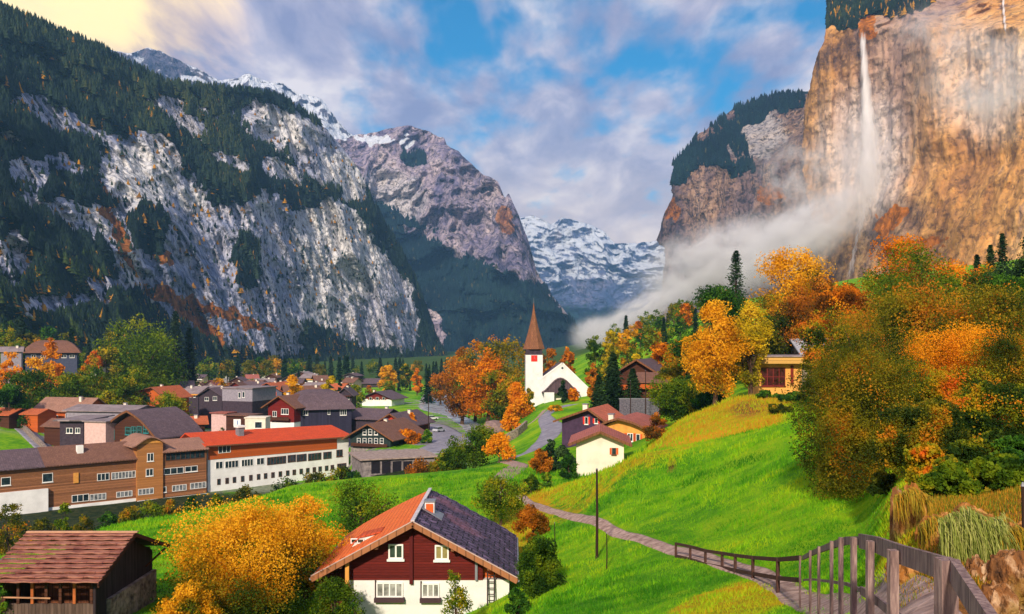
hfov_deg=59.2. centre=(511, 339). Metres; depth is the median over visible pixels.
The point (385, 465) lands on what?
window
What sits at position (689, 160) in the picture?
cliff top forest
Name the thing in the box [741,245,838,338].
maple tree
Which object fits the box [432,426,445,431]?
parked car
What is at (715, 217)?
cliff
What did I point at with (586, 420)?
window
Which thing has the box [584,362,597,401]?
brown tree
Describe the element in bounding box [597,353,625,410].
fir tree
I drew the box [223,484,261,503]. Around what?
shrub
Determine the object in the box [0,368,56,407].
slope tree
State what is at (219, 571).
autumn tree
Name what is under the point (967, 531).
hanging grass
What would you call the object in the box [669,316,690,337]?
valley tree
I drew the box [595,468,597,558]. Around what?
utility pole
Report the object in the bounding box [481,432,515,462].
tree
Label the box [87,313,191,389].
lime tree
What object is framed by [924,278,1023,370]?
broadleaf tree
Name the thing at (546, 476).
bush
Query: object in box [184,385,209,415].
village house
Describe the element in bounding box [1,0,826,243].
sky
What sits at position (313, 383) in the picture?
village house
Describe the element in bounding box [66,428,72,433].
window
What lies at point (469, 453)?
loose tree
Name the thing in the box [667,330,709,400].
broadleaf tree
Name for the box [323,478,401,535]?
apple tree
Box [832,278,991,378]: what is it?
broadleaf tree
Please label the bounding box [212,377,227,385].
village tree
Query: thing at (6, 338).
slope tree
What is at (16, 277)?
rock face trees
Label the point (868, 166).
waterfall
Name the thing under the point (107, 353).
slope tree
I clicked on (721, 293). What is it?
broadleaf tree
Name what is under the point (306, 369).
valley tree
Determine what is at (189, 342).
slope conifer
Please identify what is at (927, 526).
hanging grass
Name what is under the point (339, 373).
valley spruce
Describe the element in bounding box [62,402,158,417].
apartment house
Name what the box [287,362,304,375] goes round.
valley tree
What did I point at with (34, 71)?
mountain forest
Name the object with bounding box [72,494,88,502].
window
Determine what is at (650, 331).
valley tree
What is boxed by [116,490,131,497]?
window
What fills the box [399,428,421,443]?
hedge
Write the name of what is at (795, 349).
house
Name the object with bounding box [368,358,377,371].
valley tree
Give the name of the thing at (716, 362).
birch tree
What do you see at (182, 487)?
window
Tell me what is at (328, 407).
hall
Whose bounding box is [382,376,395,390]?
valley tree
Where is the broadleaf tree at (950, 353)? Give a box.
[898,315,1023,391]
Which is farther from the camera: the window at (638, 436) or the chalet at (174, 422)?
the chalet at (174, 422)
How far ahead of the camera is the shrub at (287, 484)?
186.13 m
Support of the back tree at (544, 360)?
on the ground at (522, 442)
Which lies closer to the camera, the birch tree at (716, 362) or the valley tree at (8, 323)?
the birch tree at (716, 362)
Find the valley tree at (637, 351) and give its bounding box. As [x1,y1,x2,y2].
[626,340,645,361]
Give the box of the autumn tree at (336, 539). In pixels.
[262,493,350,599]
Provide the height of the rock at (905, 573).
0.505 m
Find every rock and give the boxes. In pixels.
[884,562,899,582]
[889,485,901,540]
[893,481,926,542]
[899,565,921,585]
[913,512,947,543]
[925,502,998,549]
[965,554,986,580]
[981,549,1023,613]
[981,580,1021,613]
[1004,521,1021,548]
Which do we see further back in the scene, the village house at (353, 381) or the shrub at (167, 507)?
the village house at (353, 381)
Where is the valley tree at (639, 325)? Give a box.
[631,320,643,337]
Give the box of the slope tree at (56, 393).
[37,383,77,402]
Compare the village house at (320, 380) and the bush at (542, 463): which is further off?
the village house at (320, 380)
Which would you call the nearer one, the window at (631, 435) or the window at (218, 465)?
the window at (631, 435)
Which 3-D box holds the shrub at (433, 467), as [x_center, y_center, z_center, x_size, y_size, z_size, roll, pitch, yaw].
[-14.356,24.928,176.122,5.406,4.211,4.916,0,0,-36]
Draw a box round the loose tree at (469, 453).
[447,424,502,467]
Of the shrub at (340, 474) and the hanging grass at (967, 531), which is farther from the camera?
the shrub at (340, 474)
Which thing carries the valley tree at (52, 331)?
on the ground at (522, 442)
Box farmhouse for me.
[361,378,381,387]
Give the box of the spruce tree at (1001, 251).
[994,233,1011,272]
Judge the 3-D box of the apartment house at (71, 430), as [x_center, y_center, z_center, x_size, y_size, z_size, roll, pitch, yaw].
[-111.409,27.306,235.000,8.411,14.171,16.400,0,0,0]
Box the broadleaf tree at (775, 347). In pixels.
[748,308,805,354]
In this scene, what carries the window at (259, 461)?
in the hotel at (239, 456)
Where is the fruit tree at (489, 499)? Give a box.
[471,473,529,525]
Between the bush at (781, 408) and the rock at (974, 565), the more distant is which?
the bush at (781, 408)
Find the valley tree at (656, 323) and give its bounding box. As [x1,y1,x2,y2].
[653,317,662,330]
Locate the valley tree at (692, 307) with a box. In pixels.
[680,302,698,317]
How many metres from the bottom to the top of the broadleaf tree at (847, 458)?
9.694 m
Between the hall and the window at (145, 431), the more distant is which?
the hall
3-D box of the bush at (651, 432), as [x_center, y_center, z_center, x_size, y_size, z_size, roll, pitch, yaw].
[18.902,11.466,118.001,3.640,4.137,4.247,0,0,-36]
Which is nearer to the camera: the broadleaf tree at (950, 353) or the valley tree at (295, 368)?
the broadleaf tree at (950, 353)
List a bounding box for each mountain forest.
[0,0,446,368]
[373,146,583,351]
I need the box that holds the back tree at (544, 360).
[543,354,548,372]
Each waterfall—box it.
[860,36,877,194]
[1002,0,1005,29]
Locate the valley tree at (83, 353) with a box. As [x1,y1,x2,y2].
[79,346,92,364]
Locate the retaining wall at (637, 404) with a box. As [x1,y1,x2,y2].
[619,398,658,415]
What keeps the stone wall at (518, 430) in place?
on the ground at (522, 442)
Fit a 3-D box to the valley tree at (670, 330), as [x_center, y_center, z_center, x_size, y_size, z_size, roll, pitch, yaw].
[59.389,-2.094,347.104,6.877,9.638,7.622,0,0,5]
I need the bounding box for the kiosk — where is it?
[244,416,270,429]
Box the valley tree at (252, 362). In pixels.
[242,359,257,371]
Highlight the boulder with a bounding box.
[482,420,504,433]
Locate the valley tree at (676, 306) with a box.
[673,305,691,326]
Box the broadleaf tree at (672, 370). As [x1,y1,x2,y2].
[653,357,686,402]
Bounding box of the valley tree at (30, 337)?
[13,332,45,347]
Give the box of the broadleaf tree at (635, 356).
[623,353,640,366]
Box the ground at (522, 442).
[0,258,1023,613]
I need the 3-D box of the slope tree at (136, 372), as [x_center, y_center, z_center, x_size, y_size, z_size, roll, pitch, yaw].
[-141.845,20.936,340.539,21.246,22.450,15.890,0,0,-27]
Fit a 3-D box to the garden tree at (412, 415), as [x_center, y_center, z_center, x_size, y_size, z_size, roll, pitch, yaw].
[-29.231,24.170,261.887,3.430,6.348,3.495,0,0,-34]
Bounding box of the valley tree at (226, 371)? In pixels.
[216,359,235,382]
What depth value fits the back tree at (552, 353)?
334.64 m
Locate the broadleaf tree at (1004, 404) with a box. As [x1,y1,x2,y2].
[940,377,1023,438]
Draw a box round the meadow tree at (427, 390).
[420,368,435,403]
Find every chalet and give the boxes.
[110,406,202,441]
[123,384,193,412]
[194,386,230,428]
[260,392,305,427]
[261,381,304,396]
[309,488,519,613]
[342,417,424,463]
[362,390,408,405]
[376,409,435,429]
[553,403,623,447]
[568,424,631,475]
[601,412,667,441]
[619,358,661,396]
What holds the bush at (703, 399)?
on the ground at (522, 442)
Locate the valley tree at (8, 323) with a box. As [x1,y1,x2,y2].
[0,320,15,341]
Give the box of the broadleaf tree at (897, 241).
[847,232,943,327]
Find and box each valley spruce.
[0,318,10,346]
[11,318,18,341]
[67,327,80,366]
[82,337,91,374]
[205,354,213,378]
[234,352,242,377]
[281,358,288,378]
[305,354,314,371]
[313,353,320,373]
[327,356,334,375]
[335,357,342,379]
[343,355,350,378]
[350,356,354,372]
[359,362,363,377]
[375,357,382,377]
[393,358,397,377]
[396,357,403,381]
[396,375,401,390]
[431,361,434,374]
[433,361,438,373]
[439,358,443,372]
[622,315,630,337]
[660,317,668,344]
[689,308,698,333]
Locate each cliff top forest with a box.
[670,88,805,184]
[825,0,935,30]
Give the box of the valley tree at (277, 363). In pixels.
[270,358,282,375]
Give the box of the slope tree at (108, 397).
[96,387,129,404]
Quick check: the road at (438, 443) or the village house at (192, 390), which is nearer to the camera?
the road at (438, 443)
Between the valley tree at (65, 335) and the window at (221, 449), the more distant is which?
the valley tree at (65, 335)
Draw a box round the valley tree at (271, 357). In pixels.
[266,355,278,371]
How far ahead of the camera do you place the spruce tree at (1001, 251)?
149.78 m
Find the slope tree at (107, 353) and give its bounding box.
[94,329,125,384]
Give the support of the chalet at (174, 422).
on the ground at (522, 442)
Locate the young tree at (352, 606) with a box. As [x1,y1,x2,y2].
[349,602,360,613]
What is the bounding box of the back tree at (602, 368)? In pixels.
[597,355,609,385]
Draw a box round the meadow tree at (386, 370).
[378,364,398,390]
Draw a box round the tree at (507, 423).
[499,403,520,431]
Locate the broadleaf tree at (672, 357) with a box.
[660,339,688,376]
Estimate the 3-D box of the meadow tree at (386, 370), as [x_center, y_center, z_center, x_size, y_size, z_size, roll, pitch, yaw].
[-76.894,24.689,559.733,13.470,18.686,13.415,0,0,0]
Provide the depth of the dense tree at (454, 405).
298.21 m
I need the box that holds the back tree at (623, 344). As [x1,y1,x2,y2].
[615,329,638,366]
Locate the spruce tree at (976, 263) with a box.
[970,254,980,293]
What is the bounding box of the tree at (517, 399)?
[506,381,534,417]
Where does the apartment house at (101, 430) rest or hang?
on the ground at (522, 442)
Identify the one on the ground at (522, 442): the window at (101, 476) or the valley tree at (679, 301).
the valley tree at (679, 301)
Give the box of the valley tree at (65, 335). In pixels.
[58,332,79,344]
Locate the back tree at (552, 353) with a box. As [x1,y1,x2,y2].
[545,348,556,367]
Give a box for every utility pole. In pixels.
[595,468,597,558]
[630,380,630,413]
[645,370,645,413]
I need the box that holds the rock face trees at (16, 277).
[0,12,429,361]
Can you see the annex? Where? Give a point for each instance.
(641, 377)
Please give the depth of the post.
12.48 m
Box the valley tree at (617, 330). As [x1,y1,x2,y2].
[608,323,620,338]
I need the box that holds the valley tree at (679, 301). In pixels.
[669,299,684,312]
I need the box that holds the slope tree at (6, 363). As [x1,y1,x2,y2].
[0,351,22,388]
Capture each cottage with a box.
[0,345,24,383]
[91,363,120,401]
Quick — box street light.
[428,394,428,442]
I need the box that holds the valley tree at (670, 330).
[659,322,675,341]
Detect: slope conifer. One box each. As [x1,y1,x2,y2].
[13,315,28,371]
[111,323,128,363]
[166,311,190,384]
[181,327,204,385]
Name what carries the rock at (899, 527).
on the ground at (522, 442)
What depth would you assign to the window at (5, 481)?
174.53 m
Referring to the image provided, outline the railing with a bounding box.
[799,534,996,613]
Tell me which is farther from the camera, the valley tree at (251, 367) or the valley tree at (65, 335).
the valley tree at (251, 367)
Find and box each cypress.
[337,379,342,391]
[557,380,567,403]
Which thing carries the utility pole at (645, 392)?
on the ground at (522, 442)
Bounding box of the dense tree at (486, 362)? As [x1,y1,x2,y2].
[455,346,506,421]
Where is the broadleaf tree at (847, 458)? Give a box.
[773,321,937,502]
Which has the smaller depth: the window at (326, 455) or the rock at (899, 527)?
the rock at (899, 527)
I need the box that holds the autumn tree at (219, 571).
[150,490,340,613]
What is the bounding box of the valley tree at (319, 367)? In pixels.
[313,364,327,374]
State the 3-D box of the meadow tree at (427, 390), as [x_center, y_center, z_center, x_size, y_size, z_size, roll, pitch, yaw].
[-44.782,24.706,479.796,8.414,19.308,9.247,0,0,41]
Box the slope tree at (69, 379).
[43,371,96,398]
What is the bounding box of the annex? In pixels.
[636,372,670,409]
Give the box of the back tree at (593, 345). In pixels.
[583,335,606,377]
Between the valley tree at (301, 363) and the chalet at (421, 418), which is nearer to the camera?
the chalet at (421, 418)
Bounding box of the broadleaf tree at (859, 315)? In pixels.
[793,306,930,433]
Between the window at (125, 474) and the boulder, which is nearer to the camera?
the window at (125, 474)
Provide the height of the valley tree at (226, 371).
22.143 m
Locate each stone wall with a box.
[2,407,46,446]
[506,421,527,440]
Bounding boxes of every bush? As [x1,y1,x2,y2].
[0,578,13,613]
[148,579,228,613]
[310,576,365,613]
[503,587,530,613]
[511,504,549,541]
[514,535,566,598]
[522,473,541,493]
[524,388,534,411]
[528,448,553,473]
[541,472,553,487]
[542,439,558,460]
[547,404,562,411]
[550,445,575,470]
[558,454,578,479]
[642,411,668,440]
[644,375,704,421]
[689,386,725,408]
[755,390,778,397]
[768,403,793,413]
[777,391,806,401]
[866,470,897,497]
[902,441,958,488]
[918,460,984,497]
[945,429,1003,464]
[965,449,1023,491]
[987,434,1023,460]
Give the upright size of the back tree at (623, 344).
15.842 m
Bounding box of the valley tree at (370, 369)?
[366,362,374,372]
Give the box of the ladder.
[487,572,494,605]
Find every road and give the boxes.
[14,428,50,447]
[351,424,469,470]
[501,404,575,460]
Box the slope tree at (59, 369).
[41,337,64,386]
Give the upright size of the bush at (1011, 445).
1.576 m
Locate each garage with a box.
[209,411,236,430]
[223,413,262,430]
[348,449,437,476]
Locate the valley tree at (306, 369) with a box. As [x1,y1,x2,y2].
[301,363,315,371]
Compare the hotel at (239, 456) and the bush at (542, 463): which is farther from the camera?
the hotel at (239, 456)
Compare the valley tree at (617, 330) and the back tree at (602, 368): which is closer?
the back tree at (602, 368)
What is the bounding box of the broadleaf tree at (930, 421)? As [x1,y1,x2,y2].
[872,396,981,474]
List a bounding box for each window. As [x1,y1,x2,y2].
[0,477,10,486]
[42,473,52,482]
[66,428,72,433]
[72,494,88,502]
[75,428,80,433]
[90,493,105,500]
[97,473,108,480]
[111,470,135,479]
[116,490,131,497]
[125,427,130,434]
[131,426,135,433]
[137,426,141,433]
[138,488,153,494]
[143,426,148,433]
[145,468,152,476]
[147,453,153,461]
[164,467,183,474]
[165,450,204,460]
[172,484,186,491]
[184,465,197,472]
[190,482,205,488]
[215,461,222,468]
[218,446,230,452]
[225,460,238,468]
[241,459,252,466]
[254,422,261,428]
[256,457,263,464]
[267,456,285,464]
[281,408,288,414]
[288,454,295,462]
[297,454,306,461]
[303,410,307,415]
[308,453,320,460]
[323,451,331,458]
[336,449,342,456]
[337,463,345,469]
[340,409,346,415]
[370,460,380,474]
[374,580,404,602]
[381,460,390,473]
[387,544,404,561]
[392,460,401,471]
[403,460,412,469]
[420,581,440,602]
[433,545,449,561]
[583,417,589,424]
[593,418,599,423]
[610,448,617,455]
[624,433,635,441]
[634,434,641,440]
[760,368,784,386]
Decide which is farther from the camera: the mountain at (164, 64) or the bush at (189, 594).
the mountain at (164, 64)
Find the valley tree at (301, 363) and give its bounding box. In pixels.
[296,358,306,371]
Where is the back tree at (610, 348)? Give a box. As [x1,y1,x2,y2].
[600,330,620,363]
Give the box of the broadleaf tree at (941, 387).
[910,364,1020,418]
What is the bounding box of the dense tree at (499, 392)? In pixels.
[480,369,521,420]
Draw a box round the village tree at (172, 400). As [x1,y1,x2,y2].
[151,390,192,415]
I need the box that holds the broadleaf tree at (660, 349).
[650,341,675,364]
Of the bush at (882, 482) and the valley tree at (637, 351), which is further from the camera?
the valley tree at (637, 351)
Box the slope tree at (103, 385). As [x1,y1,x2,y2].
[76,363,120,403]
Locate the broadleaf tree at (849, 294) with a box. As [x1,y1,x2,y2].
[797,280,888,355]
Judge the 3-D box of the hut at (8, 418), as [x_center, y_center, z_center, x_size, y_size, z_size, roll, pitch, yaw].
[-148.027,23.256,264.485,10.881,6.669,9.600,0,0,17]
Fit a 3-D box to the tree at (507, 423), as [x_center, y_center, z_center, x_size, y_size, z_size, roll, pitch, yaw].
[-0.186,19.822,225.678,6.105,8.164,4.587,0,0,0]
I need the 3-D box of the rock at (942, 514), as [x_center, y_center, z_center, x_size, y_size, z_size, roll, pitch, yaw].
[7.045,3.542,15.004,0.734,1.373,0.684,0,0,0]
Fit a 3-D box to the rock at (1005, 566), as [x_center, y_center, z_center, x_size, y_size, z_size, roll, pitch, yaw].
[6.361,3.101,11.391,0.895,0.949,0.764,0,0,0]
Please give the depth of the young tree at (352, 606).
45.88 m
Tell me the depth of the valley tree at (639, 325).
445.18 m
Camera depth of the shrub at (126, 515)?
127.36 m
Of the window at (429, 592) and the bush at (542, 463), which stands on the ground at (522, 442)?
the bush at (542, 463)
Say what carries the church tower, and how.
on the ground at (522, 442)
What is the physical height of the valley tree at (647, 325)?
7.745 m
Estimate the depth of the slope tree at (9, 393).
261.74 m
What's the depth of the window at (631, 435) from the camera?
138.01 m
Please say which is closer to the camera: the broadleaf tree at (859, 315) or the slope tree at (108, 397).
the broadleaf tree at (859, 315)
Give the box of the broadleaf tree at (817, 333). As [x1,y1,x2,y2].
[793,303,869,400]
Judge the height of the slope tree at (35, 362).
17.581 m
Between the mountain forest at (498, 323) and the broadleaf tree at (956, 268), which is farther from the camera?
the mountain forest at (498, 323)
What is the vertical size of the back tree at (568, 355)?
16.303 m
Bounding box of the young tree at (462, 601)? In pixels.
[441,569,473,613]
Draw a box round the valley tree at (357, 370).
[351,365,359,372]
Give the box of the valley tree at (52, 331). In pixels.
[37,326,64,339]
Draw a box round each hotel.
[0,433,208,515]
[180,425,349,491]
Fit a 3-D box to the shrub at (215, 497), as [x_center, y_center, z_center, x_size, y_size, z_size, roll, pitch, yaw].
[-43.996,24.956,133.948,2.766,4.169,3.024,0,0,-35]
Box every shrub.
[0,503,30,555]
[0,519,42,554]
[27,517,60,549]
[48,502,72,545]
[70,514,96,530]
[96,511,119,528]
[116,505,139,523]
[136,498,167,519]
[160,499,181,515]
[181,495,200,510]
[208,493,223,507]
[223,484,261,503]
[270,476,298,491]
[302,472,327,483]
[324,465,352,480]
[344,470,360,478]
[425,457,443,472]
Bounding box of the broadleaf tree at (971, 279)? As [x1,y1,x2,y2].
[950,262,1021,305]
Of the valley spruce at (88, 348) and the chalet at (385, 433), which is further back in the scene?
the valley spruce at (88, 348)
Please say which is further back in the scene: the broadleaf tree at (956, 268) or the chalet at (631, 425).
the chalet at (631, 425)
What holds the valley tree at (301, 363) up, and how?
on the ground at (522, 442)
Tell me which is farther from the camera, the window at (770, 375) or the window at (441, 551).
the window at (770, 375)
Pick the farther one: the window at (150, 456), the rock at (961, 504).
the window at (150, 456)
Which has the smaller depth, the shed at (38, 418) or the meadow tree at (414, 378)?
the shed at (38, 418)
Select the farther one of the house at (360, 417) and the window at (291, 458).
the house at (360, 417)
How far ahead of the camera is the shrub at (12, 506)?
128.00 m
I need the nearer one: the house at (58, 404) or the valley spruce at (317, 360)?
the house at (58, 404)
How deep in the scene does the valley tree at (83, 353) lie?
556.11 m
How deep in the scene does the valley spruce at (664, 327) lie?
341.97 m
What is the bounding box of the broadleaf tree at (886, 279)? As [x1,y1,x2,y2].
[856,239,964,359]
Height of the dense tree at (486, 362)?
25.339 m
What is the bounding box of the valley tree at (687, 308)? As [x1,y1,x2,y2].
[675,303,692,329]
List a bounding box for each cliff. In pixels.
[654,91,822,321]
[802,0,1023,282]
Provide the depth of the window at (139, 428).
222.95 m
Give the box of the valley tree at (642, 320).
[637,311,650,326]
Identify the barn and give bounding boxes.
[0,531,169,613]
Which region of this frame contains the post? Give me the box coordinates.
[1021,482,1023,549]
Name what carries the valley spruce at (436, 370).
on the ground at (522, 442)
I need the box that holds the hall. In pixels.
[295,389,355,445]
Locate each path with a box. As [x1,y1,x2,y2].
[492,460,527,492]
[516,496,961,613]
[528,409,546,424]
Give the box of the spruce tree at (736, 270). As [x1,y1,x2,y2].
[725,250,749,380]
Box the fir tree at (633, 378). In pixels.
[623,368,644,397]
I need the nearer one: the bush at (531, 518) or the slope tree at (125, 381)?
the bush at (531, 518)
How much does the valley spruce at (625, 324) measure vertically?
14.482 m
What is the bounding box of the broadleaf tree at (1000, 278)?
[967,266,1023,382]
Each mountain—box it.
[0,38,433,361]
[111,47,353,138]
[335,125,585,350]
[520,215,664,340]
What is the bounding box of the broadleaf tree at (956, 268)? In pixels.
[932,258,992,319]
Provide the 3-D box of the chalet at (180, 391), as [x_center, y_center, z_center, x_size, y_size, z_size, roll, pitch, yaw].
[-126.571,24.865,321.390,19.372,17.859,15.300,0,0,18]
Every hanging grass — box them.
[893,487,1023,550]
[938,505,1021,564]
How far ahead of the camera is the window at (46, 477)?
179.32 m
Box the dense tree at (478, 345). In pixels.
[448,338,499,421]
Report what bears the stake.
on the ground at (522, 442)
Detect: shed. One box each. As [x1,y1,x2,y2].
[19,408,58,432]
[40,418,61,445]
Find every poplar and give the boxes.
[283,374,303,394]
[320,375,335,390]
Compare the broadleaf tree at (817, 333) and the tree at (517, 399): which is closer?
the broadleaf tree at (817, 333)
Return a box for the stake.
[606,532,607,569]
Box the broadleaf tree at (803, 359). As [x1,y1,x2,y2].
[794,351,829,403]
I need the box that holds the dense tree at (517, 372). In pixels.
[472,334,542,398]
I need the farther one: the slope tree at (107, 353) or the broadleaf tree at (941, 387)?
the slope tree at (107, 353)
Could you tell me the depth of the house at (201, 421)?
246.94 m
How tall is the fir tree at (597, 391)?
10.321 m
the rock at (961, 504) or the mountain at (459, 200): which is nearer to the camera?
the rock at (961, 504)
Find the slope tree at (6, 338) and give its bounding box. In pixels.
[0,327,27,364]
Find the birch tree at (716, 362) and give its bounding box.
[679,299,754,404]
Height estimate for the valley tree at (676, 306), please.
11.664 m
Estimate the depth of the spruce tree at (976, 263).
149.77 m
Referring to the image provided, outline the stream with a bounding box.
[852,204,865,266]
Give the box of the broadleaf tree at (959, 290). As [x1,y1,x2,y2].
[922,283,994,342]
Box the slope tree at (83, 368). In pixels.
[72,363,94,393]
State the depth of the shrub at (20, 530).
133.86 m
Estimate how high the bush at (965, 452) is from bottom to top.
2.000 m
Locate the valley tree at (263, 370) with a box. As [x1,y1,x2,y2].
[257,359,275,377]
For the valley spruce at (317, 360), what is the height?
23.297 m
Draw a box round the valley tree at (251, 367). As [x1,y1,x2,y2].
[240,362,259,376]
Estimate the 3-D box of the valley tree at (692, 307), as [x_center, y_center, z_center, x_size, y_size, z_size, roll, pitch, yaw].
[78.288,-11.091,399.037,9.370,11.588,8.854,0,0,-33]
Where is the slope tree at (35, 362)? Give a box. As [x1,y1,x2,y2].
[16,356,55,398]
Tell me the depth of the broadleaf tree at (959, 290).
82.71 m
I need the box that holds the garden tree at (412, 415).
[409,412,416,420]
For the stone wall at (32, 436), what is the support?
on the ground at (522, 442)
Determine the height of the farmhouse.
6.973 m
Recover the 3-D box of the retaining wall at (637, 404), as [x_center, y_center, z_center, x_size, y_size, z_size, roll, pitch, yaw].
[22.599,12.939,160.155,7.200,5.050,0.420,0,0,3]
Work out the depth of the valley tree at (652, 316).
460.28 m
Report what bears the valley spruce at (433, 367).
on the ground at (522, 442)
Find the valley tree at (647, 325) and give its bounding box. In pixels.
[643,321,650,332]
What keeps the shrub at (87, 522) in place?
on the ground at (522, 442)
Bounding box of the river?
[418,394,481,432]
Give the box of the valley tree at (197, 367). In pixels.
[195,361,209,373]
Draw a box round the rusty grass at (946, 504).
[894,484,1021,607]
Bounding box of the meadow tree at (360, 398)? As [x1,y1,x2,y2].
[351,384,365,407]
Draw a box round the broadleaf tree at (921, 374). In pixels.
[850,356,944,433]
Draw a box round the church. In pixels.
[538,362,588,402]
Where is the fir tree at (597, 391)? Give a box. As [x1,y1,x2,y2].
[588,374,605,408]
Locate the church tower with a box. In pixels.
[523,303,544,405]
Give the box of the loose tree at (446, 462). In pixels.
[434,447,466,471]
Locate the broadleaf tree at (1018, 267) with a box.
[984,237,1023,300]
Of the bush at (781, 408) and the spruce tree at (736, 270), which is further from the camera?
the spruce tree at (736, 270)
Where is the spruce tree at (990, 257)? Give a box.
[984,245,996,287]
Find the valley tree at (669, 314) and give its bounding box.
[666,305,677,324]
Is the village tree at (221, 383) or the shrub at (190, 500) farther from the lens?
the village tree at (221, 383)
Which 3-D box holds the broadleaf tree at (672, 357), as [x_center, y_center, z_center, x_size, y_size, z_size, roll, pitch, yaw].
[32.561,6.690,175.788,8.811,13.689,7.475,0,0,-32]
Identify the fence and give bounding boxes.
[675,542,801,592]
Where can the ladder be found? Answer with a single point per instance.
(490, 588)
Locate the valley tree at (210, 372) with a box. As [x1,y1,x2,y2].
[198,357,218,380]
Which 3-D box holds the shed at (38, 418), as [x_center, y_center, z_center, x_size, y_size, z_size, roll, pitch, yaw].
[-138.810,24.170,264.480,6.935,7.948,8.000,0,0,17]
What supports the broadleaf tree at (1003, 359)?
on the ground at (522, 442)
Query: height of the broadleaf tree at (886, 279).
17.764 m
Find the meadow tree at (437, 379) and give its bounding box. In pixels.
[427,371,458,404]
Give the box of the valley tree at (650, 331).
[640,326,664,357]
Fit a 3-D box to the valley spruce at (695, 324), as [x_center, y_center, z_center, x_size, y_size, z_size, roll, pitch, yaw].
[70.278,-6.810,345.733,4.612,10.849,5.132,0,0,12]
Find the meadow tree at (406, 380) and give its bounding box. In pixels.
[397,363,413,389]
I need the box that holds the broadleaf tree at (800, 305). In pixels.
[769,274,839,347]
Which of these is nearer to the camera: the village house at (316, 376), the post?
the post
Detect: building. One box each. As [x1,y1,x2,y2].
[23,340,81,395]
[220,385,277,415]
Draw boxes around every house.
[34,396,107,417]
[53,415,114,445]
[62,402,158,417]
[82,417,117,443]
[173,379,194,387]
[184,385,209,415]
[190,414,208,431]
[196,374,210,382]
[202,380,219,385]
[227,376,248,384]
[229,380,246,385]
[244,374,259,378]
[244,381,268,385]
[254,377,274,381]
[264,373,280,381]
[280,385,302,394]
[295,371,313,375]
[297,378,307,384]
[299,373,319,382]
[302,381,333,387]
[303,384,321,389]
[311,374,328,379]
[313,378,327,381]
[330,382,350,391]
[339,385,358,412]
[342,377,363,391]
[343,372,364,378]
[351,406,398,432]
[783,338,832,354]
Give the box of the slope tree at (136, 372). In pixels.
[112,365,154,399]
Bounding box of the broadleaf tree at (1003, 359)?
[954,326,1023,426]
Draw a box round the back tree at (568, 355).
[559,346,576,373]
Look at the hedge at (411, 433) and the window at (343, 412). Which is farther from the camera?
the window at (343, 412)
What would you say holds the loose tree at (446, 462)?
on the ground at (522, 442)
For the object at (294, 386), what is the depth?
299.08 m
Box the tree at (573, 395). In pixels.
[567,388,579,401]
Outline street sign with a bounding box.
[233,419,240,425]
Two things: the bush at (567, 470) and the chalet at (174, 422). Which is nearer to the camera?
the bush at (567, 470)
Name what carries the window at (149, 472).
in the hotel at (132, 467)
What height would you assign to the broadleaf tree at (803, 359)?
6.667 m
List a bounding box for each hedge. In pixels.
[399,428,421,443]
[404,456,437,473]
[421,429,432,442]
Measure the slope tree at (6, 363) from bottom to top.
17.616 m
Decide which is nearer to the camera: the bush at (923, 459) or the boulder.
the bush at (923, 459)
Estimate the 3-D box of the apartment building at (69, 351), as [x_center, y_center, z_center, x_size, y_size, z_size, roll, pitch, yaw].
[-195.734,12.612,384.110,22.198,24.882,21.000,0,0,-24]
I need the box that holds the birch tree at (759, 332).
[728,301,774,394]
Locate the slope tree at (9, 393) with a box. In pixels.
[0,383,32,427]
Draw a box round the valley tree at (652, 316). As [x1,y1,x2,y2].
[647,309,664,328]
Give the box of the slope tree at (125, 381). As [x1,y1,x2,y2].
[107,371,153,405]
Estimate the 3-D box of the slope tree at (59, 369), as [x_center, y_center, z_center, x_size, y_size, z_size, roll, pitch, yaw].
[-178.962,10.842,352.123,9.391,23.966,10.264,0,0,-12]
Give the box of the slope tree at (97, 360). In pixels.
[85,350,103,394]
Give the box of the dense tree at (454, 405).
[435,347,484,423]
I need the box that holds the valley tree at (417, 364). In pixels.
[412,360,423,371]
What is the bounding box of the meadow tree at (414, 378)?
[410,368,423,392]
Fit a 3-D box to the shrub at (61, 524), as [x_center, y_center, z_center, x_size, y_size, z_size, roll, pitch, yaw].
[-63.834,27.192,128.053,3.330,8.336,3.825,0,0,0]
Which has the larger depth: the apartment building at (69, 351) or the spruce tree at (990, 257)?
the apartment building at (69, 351)
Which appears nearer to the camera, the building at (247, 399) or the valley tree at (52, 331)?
the building at (247, 399)
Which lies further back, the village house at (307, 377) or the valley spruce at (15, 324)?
the village house at (307, 377)
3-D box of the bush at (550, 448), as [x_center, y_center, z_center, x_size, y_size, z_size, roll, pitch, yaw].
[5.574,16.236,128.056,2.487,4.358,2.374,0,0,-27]
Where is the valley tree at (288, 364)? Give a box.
[281,358,299,374]
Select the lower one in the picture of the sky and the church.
the church
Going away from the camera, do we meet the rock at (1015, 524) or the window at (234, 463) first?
the rock at (1015, 524)
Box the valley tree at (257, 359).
[254,356,266,373]
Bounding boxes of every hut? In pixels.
[0,407,26,428]
[748,355,807,394]
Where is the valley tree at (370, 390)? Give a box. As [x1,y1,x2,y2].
[365,385,372,393]
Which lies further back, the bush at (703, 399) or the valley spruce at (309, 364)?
the valley spruce at (309, 364)
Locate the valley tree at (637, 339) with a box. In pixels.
[634,328,646,347]
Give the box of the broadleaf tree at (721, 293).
[690,284,758,390]
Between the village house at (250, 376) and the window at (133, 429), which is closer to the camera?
the window at (133, 429)

